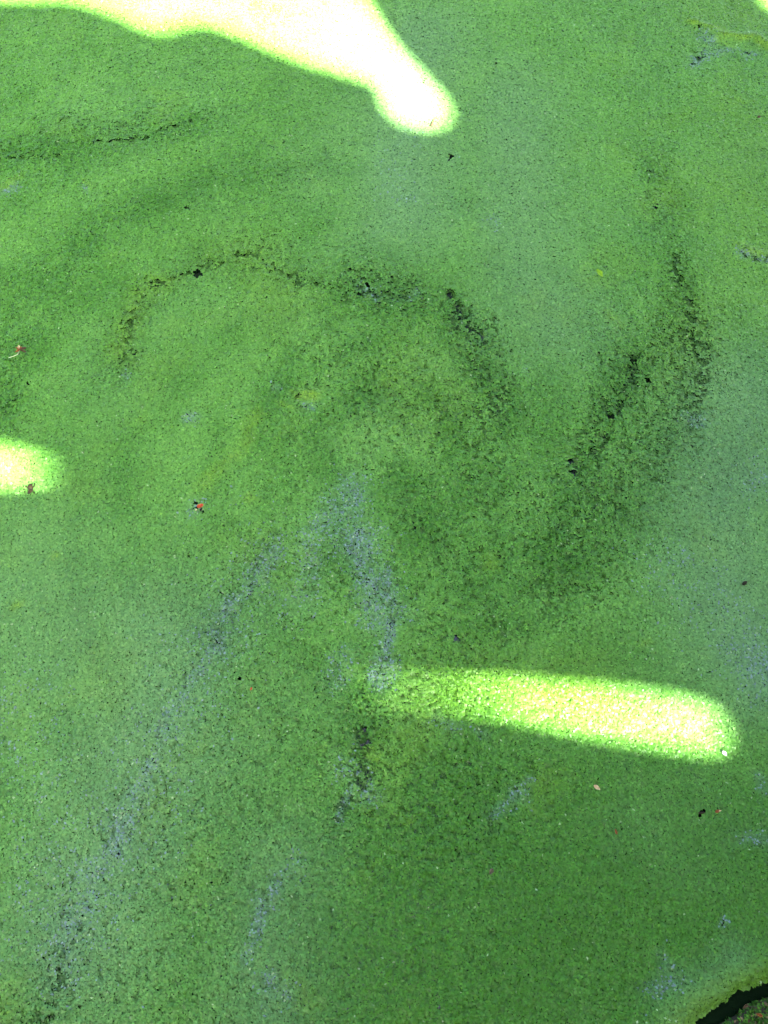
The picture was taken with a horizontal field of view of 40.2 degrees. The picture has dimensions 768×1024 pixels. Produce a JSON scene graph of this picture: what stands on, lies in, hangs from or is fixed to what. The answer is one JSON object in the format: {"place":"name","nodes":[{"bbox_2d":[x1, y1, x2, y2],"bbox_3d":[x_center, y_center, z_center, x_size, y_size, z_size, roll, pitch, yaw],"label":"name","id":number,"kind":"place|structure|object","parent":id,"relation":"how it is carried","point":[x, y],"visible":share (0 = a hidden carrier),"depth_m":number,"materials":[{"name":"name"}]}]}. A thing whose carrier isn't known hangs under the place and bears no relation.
{"place":"outdoors","nodes":[
{"label":"outdoors","id":0,"kind":"place"},
{"bbox_2d":[0,0,767,1023],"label":"pond water","id":1,"kind":"structure","parent":0,"point":[736,1002],"depth_m":1.51,"materials":[{"name":"green liquid"}]},
{"bbox_2d":[0,0,767,1023],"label":"duckweed","id":2,"kind":"object","parent":1,"relation":"on","point":[678,804],"visible":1,"depth_m":1.45,"materials":[{"name":"green plant"}]},
{"bbox_2d":[8,345,25,357],"bbox_3d":[-0.541,-0.238,1.547,0.029,0.004,0.015,-17,69,-7],"label":"dried flower","id":3,"kind":"object","parent":2,"relation":"on","point":[19,348],"visible":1,"depth_m":1.55,"materials":[{"name":"brown plant"}]},
{"bbox_2d":[23,482,36,493],"bbox_3d":[-0.495,-0.034,1.466,0.018,0.004,0.019,0,68,0],"label":"rotten leaf","id":4,"kind":"object","parent":2,"relation":"on","point":[30,487],"visible":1,"depth_m":1.47,"materials":[{"name":"brown plant"}]},
{"bbox_2d":[596,269,602,276],"bbox_3d":[0.328,-0.364,1.598,0.008,0.003,0.016,-30,71,-11],"label":"leaflet","id":5,"kind":"object","parent":2,"relation":"on","point":[600,272],"visible":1,"depth_m":1.60,"materials":[{"name":"green plant"}]},
{"bbox_2d":[720,998,766,1023],"bbox_3d":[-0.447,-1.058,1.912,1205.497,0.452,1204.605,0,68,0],"label":"bank ground","id":6,"kind":"structure","parent":0,"point":[734,1018],"depth_m":1.21,"materials":[{"name":"green plant"}]},
{"bbox_2d":[722,997,767,1023],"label":"bank moss","id":7,"kind":"object","parent":6,"relation":"on","point":[748,1016],"visible":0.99,"depth_m":1.21,"materials":[{"name":"green plant"}]}
]}

